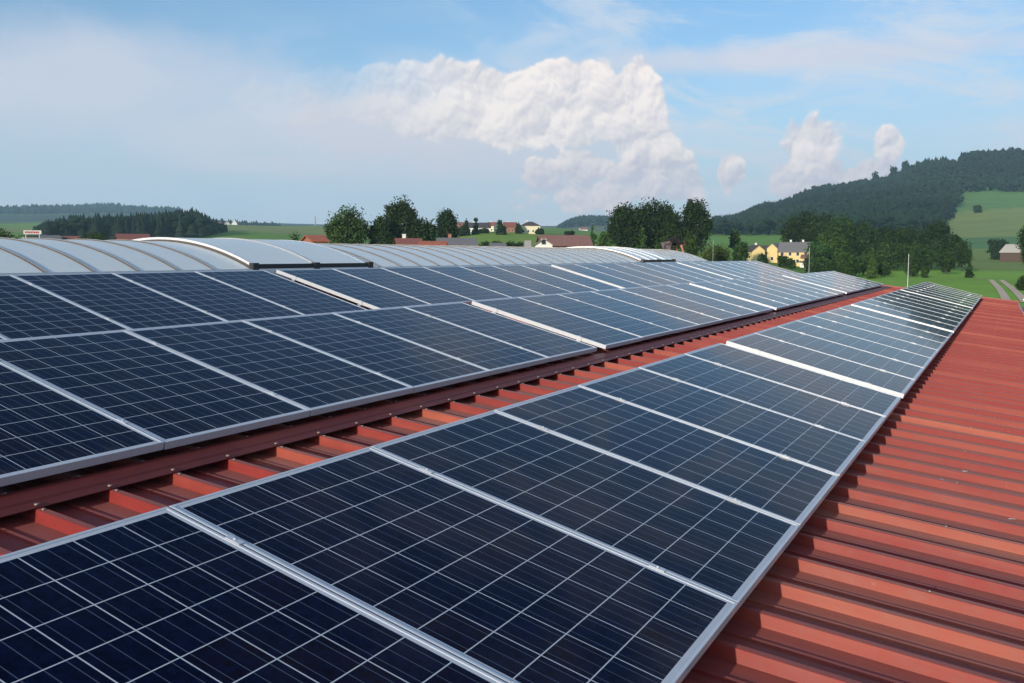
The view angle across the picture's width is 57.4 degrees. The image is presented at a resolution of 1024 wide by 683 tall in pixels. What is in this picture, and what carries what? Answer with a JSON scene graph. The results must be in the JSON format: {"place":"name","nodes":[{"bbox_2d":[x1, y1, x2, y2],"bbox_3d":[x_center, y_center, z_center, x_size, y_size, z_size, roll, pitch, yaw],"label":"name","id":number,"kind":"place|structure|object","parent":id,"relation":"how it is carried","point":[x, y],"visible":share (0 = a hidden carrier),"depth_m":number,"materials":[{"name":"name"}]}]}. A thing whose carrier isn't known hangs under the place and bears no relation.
{"place":"outdoors","nodes":[
{"label":"outdoors","id":0,"kind":"place"},
{"bbox_2d":[0,160,1023,306],"bbox_3d":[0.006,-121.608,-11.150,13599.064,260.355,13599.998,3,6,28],"label":"ground","id":1,"kind":"structure","parent":0,"point":[1001,215],"depth_m":924.74,"materials":[{"name":"green plant"}]},
{"bbox_2d":[0,202,181,214],"bbox_3d":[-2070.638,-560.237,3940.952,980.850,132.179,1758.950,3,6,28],"label":"ridge forest","id":2,"kind":"object","parent":1,"relation":"on","point":[110,208],"visible":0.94,"depth_m":3965.77,"materials":[{"name":"green plant"}]},
{"bbox_2d":[32,207,227,238],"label":"forest","id":3,"kind":"object","parent":1,"relation":"on","point":[181,223],"visible":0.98,"depth_m":822.07,"materials":[{"name":"green plant"}]},
{"bbox_2d":[323,203,370,243],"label":"willow tree","id":4,"kind":"object","parent":1,"relation":"on","point":[348,228],"visible":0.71,"depth_m":251.57,"materials":[{"name":"green plant"}]},
{"bbox_2d":[365,213,396,244],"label":"broadleaf tree","id":5,"kind":"object","parent":1,"relation":"on","point":[378,228],"visible":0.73,"depth_m":256.18,"materials":[{"name":"green plant"}]},
{"bbox_2d":[382,194,419,238],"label":"broadleaf tree","id":6,"kind":"object","parent":1,"relation":"on","point":[400,215],"visible":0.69,"depth_m":263.61,"materials":[{"name":"green plant"}]},
{"bbox_2d":[407,217,440,240],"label":"broadleaf tree","id":7,"kind":"object","parent":1,"relation":"on","point":[426,231],"visible":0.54,"depth_m":260.40,"materials":[{"name":"green plant"}]},
{"bbox_2d":[434,207,460,237],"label":"broadleaf tree","id":8,"kind":"object","parent":1,"relation":"on","point":[447,222],"visible":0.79,"depth_m":324.95,"materials":[{"name":"green plant"}]},
{"bbox_2d":[436,234,478,245],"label":"house","id":9,"kind":"structure","parent":1,"relation":"on","point":[462,241],"depth_m":211.07,"materials":[{"name":"grey tile"}]},
{"bbox_2d":[0,285,1023,682],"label":"hall building","id":10,"kind":"structure","parent":1,"relation":"on","point":[898,561],"depth_m":4.60,"materials":[{"name":"red metal"}]},
{"bbox_2d":[291,279,370,309],"bbox_3d":[-0.447,-0.871,14.630,1.101,0.358,7.676,3,6,28],"label":"panel rack","id":11,"kind":"object","parent":10,"relation":"on","point":[304,284],"visible":0.03,"depth_m":11.47,"materials":[{"name":"metal"}]},
{"bbox_2d":[276,269,429,308],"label":"solar panel","id":12,"kind":"object","parent":11,"relation":"on","point":[355,289],"visible":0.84,"depth_m":11.64,"materials":[{"name":"blue glass"}]},
{"bbox_2d":[335,268,473,303],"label":"solar panel","id":13,"kind":"object","parent":11,"relation":"on","point":[410,287],"visible":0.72,"depth_m":12.67,"materials":[{"name":"blue glass"}]},
{"bbox_2d":[383,267,511,300],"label":"solar panel","id":14,"kind":"object","parent":11,"relation":"on","point":[450,284],"visible":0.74,"depth_m":13.63,"materials":[{"name":"blue glass"}]},
{"bbox_2d":[424,266,543,297],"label":"solar panel","id":15,"kind":"object","parent":11,"relation":"on","point":[486,281],"visible":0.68,"depth_m":14.60,"materials":[{"name":"blue glass"}]},
{"bbox_2d":[460,266,573,294],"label":"solar panel","id":16,"kind":"object","parent":11,"relation":"on","point":[520,280],"visible":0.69,"depth_m":15.55,"materials":[{"name":"blue glass"}]},
{"bbox_2d":[494,265,597,291],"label":"solar panel","id":17,"kind":"object","parent":11,"relation":"on","point":[561,283],"visible":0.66,"depth_m":16.52,"materials":[{"name":"blue glass"}]},
{"bbox_2d":[522,265,621,289],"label":"solar panel","id":18,"kind":"object","parent":11,"relation":"on","point":[574,278],"visible":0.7,"depth_m":17.47,"materials":[{"name":"blue glass"}]},
{"bbox_2d":[0,237,708,293],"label":"arched rooflight","id":19,"kind":"object","parent":10,"relation":"on","point":[39,256],"visible":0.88,"depth_m":11.43,"materials":[{"name":"metal"}]},
{"bbox_2d":[133,237,372,269],"bbox_3d":[-4.095,-1.258,13.350,3.389,0.444,2.450,3,6,28],"label":"vent hatch","id":20,"kind":"object","parent":19,"relation":"on","point":[255,254],"visible":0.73,"depth_m":12.51,"materials":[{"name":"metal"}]},
{"bbox_2d":[566,246,675,262],"bbox_3d":[2.420,-2.370,25.487,3.389,0.444,2.570,3,6,28],"label":"vent hatch","id":21,"kind":"object","parent":19,"relation":"on","point":[641,255],"visible":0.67,"depth_m":24.57,"materials":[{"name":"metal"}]},
{"bbox_2d":[0,286,890,517],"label":"steel rail","id":22,"kind":"object","parent":10,"relation":"on","point":[32,498],"visible":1,"depth_m":5.29,"materials":[{"name":"metal"}]},
{"bbox_3d":[0.604,0.686,4.674,1.108,0.366,8.870,3,6,28],"label":"panel rack","id":23,"kind":"object","parent":10,"relation":"on","visible":0},
{"bbox_2d":[0,507,504,682],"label":"solar panel","id":24,"kind":"object","parent":23,"relation":"on","point":[165,595],"visible":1,"depth_m":2.48,"materials":[{"name":"blue glass"}]},
{"bbox_2d":[169,447,737,682],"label":"solar panel","id":25,"kind":"object","parent":23,"relation":"on","point":[500,591],"visible":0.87,"depth_m":3.08,"materials":[{"name":"blue glass"}]},
{"bbox_2d":[370,410,799,612],"bbox_3d":[0.344,0.659,4.135,1.650,0.050,1.099,19,13,26],"label":"solar panel","id":26,"kind":"object","parent":23,"relation":"on","point":[727,548],"visible":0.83,"depth_m":4.04,"materials":[{"name":"blue glass"}]},
{"bbox_2d":[494,385,838,531],"bbox_3d":[0.858,0.572,5.093,1.650,0.050,1.099,19,13,26],"label":"solar panel","id":27,"kind":"object","parent":23,"relation":"on","point":[785,488],"visible":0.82,"depth_m":5.02,"materials":[{"name":"blue glass"}]},
{"bbox_2d":[578,367,865,480],"bbox_3d":[1.373,0.483,6.051,1.650,0.050,1.099,18,13,26],"label":"solar panel","id":28,"kind":"object","parent":23,"relation":"on","point":[818,447],"visible":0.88,"depth_m":5.99,"materials":[{"name":"blue glass"}]},
{"bbox_2d":[639,354,885,445],"bbox_3d":[1.887,0.396,7.010,1.650,0.050,1.099,19,13,26],"label":"solar panel","id":29,"kind":"object","parent":23,"relation":"on","point":[839,417],"visible":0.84,"depth_m":6.96,"materials":[{"name":"blue glass"}]},
{"bbox_2d":[684,343,900,419],"bbox_3d":[2.401,0.307,7.968,1.650,0.052,1.099,18,13,26],"label":"solar panel","id":30,"kind":"object","parent":23,"relation":"on","point":[836,389],"visible":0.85,"depth_m":7.92,"materials":[{"name":"blue glass"}]},
{"bbox_3d":[4.552,0.012,12.028,1.108,0.366,7.676,3,6,28],"label":"panel rack","id":31,"kind":"object","parent":10,"relation":"on","visible":0},
{"bbox_2d":[726,333,914,397],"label":"solar panel","id":32,"kind":"object","parent":31,"relation":"on","point":[840,368],"visible":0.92,"depth_m":8.99,"materials":[{"name":"blue glass"}]},
{"bbox_2d":[755,326,924,381],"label":"solar panel","id":33,"kind":"object","parent":31,"relation":"on","point":[894,366],"visible":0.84,"depth_m":10.05,"materials":[{"name":"blue glass"}]},
{"bbox_2d":[779,320,931,369],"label":"solar panel","id":34,"kind":"object","parent":31,"relation":"on","point":[866,345],"visible":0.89,"depth_m":11.02,"materials":[{"name":"blue glass"}]},
{"bbox_2d":[797,315,938,361],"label":"solar panel","id":35,"kind":"object","parent":31,"relation":"on","point":[932,353],"visible":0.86,"depth_m":11.99,"materials":[{"name":"blue glass"}]},
{"bbox_2d":[813,311,943,352],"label":"solar panel","id":36,"kind":"object","parent":31,"relation":"on","point":[911,338],"visible":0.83,"depth_m":12.95,"materials":[{"name":"blue glass"}]},
{"bbox_2d":[827,308,948,344],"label":"solar panel","id":37,"kind":"object","parent":31,"relation":"on","point":[893,326],"visible":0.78,"depth_m":13.92,"materials":[{"name":"blue glass"}]},
{"bbox_2d":[839,305,952,339],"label":"solar panel","id":38,"kind":"object","parent":31,"relation":"on","point":[919,326],"visible":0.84,"depth_m":14.87,"materials":[{"name":"blue glass"}]},
{"bbox_3d":[8.255,-0.620,18.926,1.108,0.366,7.658,3,6,28],"label":"panel rack","id":39,"kind":"object","parent":10,"relation":"on","visible":0},
{"bbox_2d":[851,301,956,332],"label":"solar panel","id":40,"kind":"object","parent":39,"relation":"on","point":[909,317],"visible":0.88,"depth_m":15.92,"materials":[{"name":"blue glass"}]},
{"bbox_2d":[862,299,960,327],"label":"solar panel","id":41,"kind":"object","parent":39,"relation":"on","point":[916,313],"visible":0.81,"depth_m":17.00,"materials":[{"name":"blue glass"}]},
{"bbox_2d":[870,297,963,322],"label":"solar panel","id":42,"kind":"object","parent":39,"relation":"on","point":[933,313],"visible":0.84,"depth_m":17.97,"materials":[{"name":"blue glass"}]},
{"bbox_2d":[876,295,965,320],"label":"solar panel","id":43,"kind":"object","parent":39,"relation":"on","point":[923,306],"visible":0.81,"depth_m":18.91,"materials":[{"name":"blue glass"}]},
{"bbox_2d":[883,293,967,316],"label":"solar panel","id":44,"kind":"object","parent":39,"relation":"on","point":[927,304],"visible":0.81,"depth_m":19.89,"materials":[{"name":"blue glass"}]},
{"bbox_3d":[-1.656,0.201,6.446,1.106,0.359,7.809,3,6,28],"label":"panel rack","id":45,"kind":"object","parent":10,"relation":"on","visible":0},
{"bbox_2d":[0,362,163,486],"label":"solar panel","id":46,"kind":"object","parent":45,"relation":"on","point":[46,430],"visible":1,"depth_m":4.48,"materials":[{"name":"blue glass"}]},
{"bbox_2d":[0,330,309,449],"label":"solar panel","id":47,"kind":"object","parent":45,"relation":"on","point":[169,398],"visible":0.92,"depth_m":5.36,"materials":[{"name":"blue glass"}]},
{"bbox_2d":[125,320,413,415],"bbox_3d":[-1.652,0.137,6.401,1.650,0.050,1.099,19,13,26],"label":"solar panel","id":48,"kind":"object","parent":45,"relation":"on","point":[314,381],"visible":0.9,"depth_m":6.33,"materials":[{"name":"blue glass"}]},
{"bbox_2d":[242,313,489,392],"bbox_3d":[-1.137,0.050,7.359,1.650,0.050,1.099,19,13,26],"label":"solar panel","id":49,"kind":"object","parent":45,"relation":"on","point":[418,367],"visible":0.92,"depth_m":7.30,"materials":[{"name":"blue glass"}]},
{"bbox_2d":[334,307,549,374],"bbox_3d":[-0.623,-0.038,8.318,1.650,0.050,1.099,19,13,26],"label":"solar panel","id":50,"kind":"object","parent":45,"relation":"on","point":[494,355],"visible":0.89,"depth_m":8.26,"materials":[{"name":"blue glass"}]},
{"bbox_2d":[406,302,596,361],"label":"solar panel","id":51,"kind":"object","parent":45,"relation":"on","point":[552,346],"visible":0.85,"depth_m":9.23,"materials":[{"name":"blue glass"}]},
{"bbox_3d":[2.042,-0.430,13.335,1.106,0.359,7.676,3,6,28],"label":"panel rack","id":52,"kind":"object","parent":10,"relation":"on","visible":0},
{"bbox_2d":[472,297,642,348],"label":"solar panel","id":53,"kind":"object","parent":52,"relation":"on","point":[567,324],"visible":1,"depth_m":10.30,"materials":[{"name":"blue glass"}]},
{"bbox_2d":[519,294,673,339],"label":"solar panel","id":54,"kind":"object","parent":52,"relation":"on","point":[645,330],"visible":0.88,"depth_m":11.35,"materials":[{"name":"blue glass"}]},
{"bbox_2d":[559,291,699,333],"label":"solar panel","id":55,"kind":"object","parent":52,"relation":"on","point":[676,325],"visible":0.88,"depth_m":12.32,"materials":[{"name":"blue glass"}]},
{"bbox_2d":[591,289,721,327],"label":"solar panel","id":56,"kind":"object","parent":52,"relation":"on","point":[701,320],"visible":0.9,"depth_m":13.28,"materials":[{"name":"blue glass"}]},
{"bbox_2d":[621,287,741,321],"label":"solar panel","id":57,"kind":"object","parent":52,"relation":"on","point":[722,315],"visible":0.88,"depth_m":14.23,"materials":[{"name":"blue glass"}]},
{"bbox_2d":[646,285,758,317],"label":"solar panel","id":58,"kind":"object","parent":52,"relation":"on","point":[711,302],"visible":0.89,"depth_m":15.21,"materials":[{"name":"blue glass"}]},
{"bbox_2d":[668,283,773,313],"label":"solar panel","id":59,"kind":"object","parent":52,"relation":"on","point":[759,308],"visible":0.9,"depth_m":16.15,"materials":[{"name":"blue glass"}]},
{"bbox_3d":[5.744,-1.062,20.233,1.106,0.359,7.658,3,6,28],"label":"panel rack","id":60,"kind":"object","parent":10,"relation":"on","visible":0},
{"bbox_2d":[689,281,789,309],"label":"solar panel","id":61,"kind":"object","parent":60,"relation":"on","point":[775,305],"visible":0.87,"depth_m":17.22,"materials":[{"name":"blue glass"}]},
{"bbox_2d":[707,280,800,306],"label":"solar panel","id":62,"kind":"object","parent":60,"relation":"on","point":[790,302],"visible":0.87,"depth_m":18.28,"materials":[{"name":"blue glass"}]},
{"bbox_2d":[723,279,811,303],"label":"solar panel","id":63,"kind":"object","parent":60,"relation":"on","point":[771,291],"visible":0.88,"depth_m":19.25,"materials":[{"name":"blue glass"}]},
{"bbox_2d":[738,278,820,301],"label":"solar panel","id":64,"kind":"object","parent":60,"relation":"on","point":[784,290],"visible":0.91,"depth_m":20.21,"materials":[{"name":"blue glass"}]},
{"bbox_2d":[751,277,829,299],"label":"solar panel","id":65,"kind":"object","parent":60,"relation":"on","point":[801,290],"visible":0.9,"depth_m":21.16,"materials":[{"name":"blue glass"}]},
{"bbox_2d":[762,276,837,297],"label":"solar panel","id":66,"kind":"object","parent":60,"relation":"on","point":[830,294],"visible":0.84,"depth_m":22.13,"materials":[{"name":"blue glass"}]},
{"bbox_3d":[-3.619,-0.330,8.721,1.101,0.358,5.580,3,6,28],"label":"panel rack","id":67,"kind":"object","parent":10,"relation":"on","visible":0},
{"bbox_2d":[0,274,129,339],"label":"solar panel","id":68,"kind":"object","parent":67,"relation":"on","point":[27,310],"visible":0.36,"depth_m":7.72,"materials":[{"name":"blue glass"}]},
{"bbox_2d":[12,273,225,328],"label":"solar panel","id":69,"kind":"object","parent":67,"relation":"on","point":[125,302],"visible":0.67,"depth_m":8.62,"materials":[{"name":"blue glass"}]},
{"bbox_2d":[114,271,303,320],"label":"solar panel","id":70,"kind":"object","parent":67,"relation":"on","point":[213,297],"visible":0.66,"depth_m":9.59,"materials":[{"name":"blue glass"}]},
{"bbox_2d":[195,270,367,314],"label":"solar panel","id":71,"kind":"object","parent":67,"relation":"on","point":[287,293],"visible":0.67,"depth_m":10.55,"materials":[{"name":"blue glass"}]},
{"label":"panel rack","id":72,"kind":"object","parent":10,"relation":"on","visible":0},
{"bbox_2d":[551,264,645,287],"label":"solar panel","id":73,"kind":"object","parent":72,"relation":"on","point":[597,276],"visible":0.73,"depth_m":18.54,"materials":[{"name":"blue glass"}]},
{"bbox_2d":[576,264,661,285],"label":"solar panel","id":74,"kind":"object","parent":72,"relation":"on","point":[620,275],"visible":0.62,"depth_m":19.59,"materials":[{"name":"blue glass"}]},
{"bbox_2d":[598,263,678,284],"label":"solar panel","id":75,"kind":"object","parent":72,"relation":"on","point":[636,273],"visible":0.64,"depth_m":20.57,"materials":[{"name":"blue glass"}]},
{"bbox_2d":[614,263,693,283],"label":"solar panel","id":76,"kind":"object","parent":72,"relation":"on","point":[655,273],"visible":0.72,"depth_m":21.52,"materials":[{"name":"blue glass"}]},
{"bbox_2d":[633,263,705,281],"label":"solar panel","id":77,"kind":"object","parent":72,"relation":"on","point":[671,272],"visible":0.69,"depth_m":22.46,"materials":[{"name":"blue glass"}]},
{"bbox_2d":[649,262,717,280],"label":"solar panel","id":78,"kind":"object","parent":72,"relation":"on","point":[683,271],"visible":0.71,"depth_m":23.43,"materials":[{"name":"blue glass"}]},
{"bbox_2d":[661,262,729,279],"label":"solar panel","id":79,"kind":"object","parent":72,"relation":"on","point":[698,271],"visible":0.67,"depth_m":24.41,"materials":[{"name":"blue glass"}]},
{"bbox_2d":[536,235,592,247],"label":"house","id":80,"kind":"structure","parent":1,"relation":"on","point":[561,241],"depth_m":244.96,"materials":[{"name":"red tile"}]},
{"bbox_2d":[557,215,609,227],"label":"hill wood","id":81,"kind":"object","parent":1,"relation":"on","point":[585,220],"visible":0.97,"depth_m":2740.61,"materials":[{"name":"green plant"}]},
{"bbox_2d":[602,201,652,248],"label":"oak tree","id":82,"kind":"object","parent":1,"relation":"on","point":[625,224],"visible":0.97,"depth_m":292.50,"materials":[{"name":"green plant"}]},
{"bbox_2d":[636,197,673,248],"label":"oak tree","id":83,"kind":"object","parent":1,"relation":"on","point":[656,210],"visible":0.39,"depth_m":295.54,"materials":[{"name":"green plant"}]},
{"bbox_2d":[659,206,689,250],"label":"oak tree","id":84,"kind":"object","parent":1,"relation":"on","point":[671,225],"visible":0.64,"depth_m":291.64,"materials":[{"name":"green plant"}]},
{"bbox_2d":[678,228,699,256],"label":"shrub","id":85,"kind":"object","parent":1,"relation":"on","point":[691,246],"visible":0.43,"depth_m":229.03,"materials":[{"name":"green plant"}]},
{"bbox_2d":[681,197,714,252],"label":"oak tree","id":86,"kind":"object","parent":1,"relation":"on","point":[697,214],"visible":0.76,"depth_m":295.06,"materials":[{"name":"green plant"}]},
{"bbox_2d":[699,243,731,260],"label":"bush","id":87,"kind":"object","parent":1,"relation":"on","point":[717,253],"visible":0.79,"depth_m":250.99,"materials":[{"name":"green plant"}]},
{"bbox_2d":[732,239,749,260],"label":"bush","id":88,"kind":"object","parent":1,"relation":"on","point":[740,252],"visible":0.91,"depth_m":288.58,"materials":[{"name":"green plant"}]},
{"bbox_2d":[777,240,810,266],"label":"house","id":89,"kind":"structure","parent":1,"relation":"on","point":[793,250],"depth_m":358.45,"materials":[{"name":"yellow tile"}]},
{"bbox_2d":[780,207,820,241],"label":"grove tree","id":90,"kind":"object","parent":1,"relation":"on","point":[794,233],"visible":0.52,"depth_m":395.82,"materials":[{"name":"green plant"}]},
{"bbox_2d":[804,241,828,261],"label":"grove tree","id":91,"kind":"object","parent":1,"relation":"on","point":[821,250],"visible":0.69,"depth_m":321.19,"materials":[{"name":"green plant"}]},
{"bbox_2d":[799,212,840,242],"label":"grove tree","id":92,"kind":"object","parent":1,"relation":"on","point":[823,221],"visible":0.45,"depth_m":389.79,"materials":[{"name":"green plant"}]},
{"bbox_2d":[802,256,840,272],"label":"grove tree","id":93,"kind":"object","parent":1,"relation":"on","point":[818,264],"visible":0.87,"depth_m":281.56,"materials":[{"name":"green plant"}]},
{"bbox_2d":[814,227,848,259],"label":"grove tree","id":94,"kind":"object","parent":1,"relation":"on","point":[835,243],"visible":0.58,"depth_m":327.33,"materials":[{"name":"green plant"}]},
{"bbox_2d":[823,212,860,251],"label":"grove tree","id":95,"kind":"object","parent":1,"relation":"on","point":[847,221],"visible":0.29,"depth_m":377.06,"materials":[{"name":"green plant"}]},
{"bbox_2d":[834,251,866,276],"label":"grove tree","id":96,"kind":"object","parent":1,"relation":"on","point":[851,265],"visible":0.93,"depth_m":279.62,"materials":[{"name":"green plant"}]},
{"bbox_2d":[845,219,881,256],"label":"grove tree","id":97,"kind":"object","parent":1,"relation":"on","point":[865,234],"visible":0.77,"depth_m":370.78,"materials":[{"name":"green plant"}]},
{"bbox_2d":[709,147,1023,234],"bbox_3d":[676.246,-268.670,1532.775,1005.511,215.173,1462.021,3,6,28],"label":"hill forest","id":98,"kind":"object","parent":1,"relation":"on","point":[928,190],"visible":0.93,"depth_m":1481.37,"materials":[{"name":"green plant"}]},
{"bbox_2d":[870,225,901,252],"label":"grove tree","id":99,"kind":"object","parent":1,"relation":"on","point":[889,236],"visible":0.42,"depth_m":362.31,"materials":[{"name":"green plant"}]},
{"bbox_2d":[876,241,909,270],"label":"grove tree","id":100,"kind":"object","parent":1,"relation":"on","point":[894,256],"visible":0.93,"depth_m":338.69,"materials":[{"name":"green plant"}]},
{"bbox_2d":[894,225,925,266],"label":"grove tree","id":101,"kind":"object","parent":1,"relation":"on","point":[909,236],"visible":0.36,"depth_m":363.00,"materials":[{"name":"green plant"}]},
{"bbox_2d":[905,241,940,270],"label":"grove tree","id":102,"kind":"object","parent":1,"relation":"on","point":[921,254],"visible":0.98,"depth_m":335.05,"materials":[{"name":"green plant"}]},
{"bbox_2d":[917,220,953,268],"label":"grove tree","id":103,"kind":"object","parent":1,"relation":"on","point":[938,230],"visible":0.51,"depth_m":364.90,"materials":[{"name":"green plant"}]},
{"bbox_2d":[933,250,957,273],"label":"grove tree","id":104,"kind":"object","parent":1,"relation":"on","point":[949,264],"visible":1,"depth_m":297.35,"materials":[{"name":"green plant"}]},
{"bbox_2d":[935,231,967,263],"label":"grove tree","id":105,"kind":"object","parent":1,"relation":"on","point":[949,243],"visible":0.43,"depth_m":354.64,"materials":[{"name":"green plant"}]},
{"bbox_2d":[953,241,974,270],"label":"grove tree","id":106,"kind":"object","parent":1,"relation":"on","point":[963,254],"visible":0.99,"depth_m":344.40,"materials":[{"name":"green plant"}]},
{"bbox_2d":[985,237,1008,259],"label":"tree","id":107,"kind":"object","parent":1,"relation":"on","point":[995,246],"visible":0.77,"depth_m":546.45,"materials":[{"name":"green plant"}]},
{"bbox_2d":[999,244,1022,261],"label":"barn","id":108,"kind":"structure","parent":1,"relation":"on","point":[1009,252],"depth_m":511.91,"materials":[{"name":"brown wood"}]},
{"bbox_2d":[0,0,1023,225],"label":"sky","id":109,"kind":"structure","parent":0,"point":[540,112],"materials":[{"name":"blue"}]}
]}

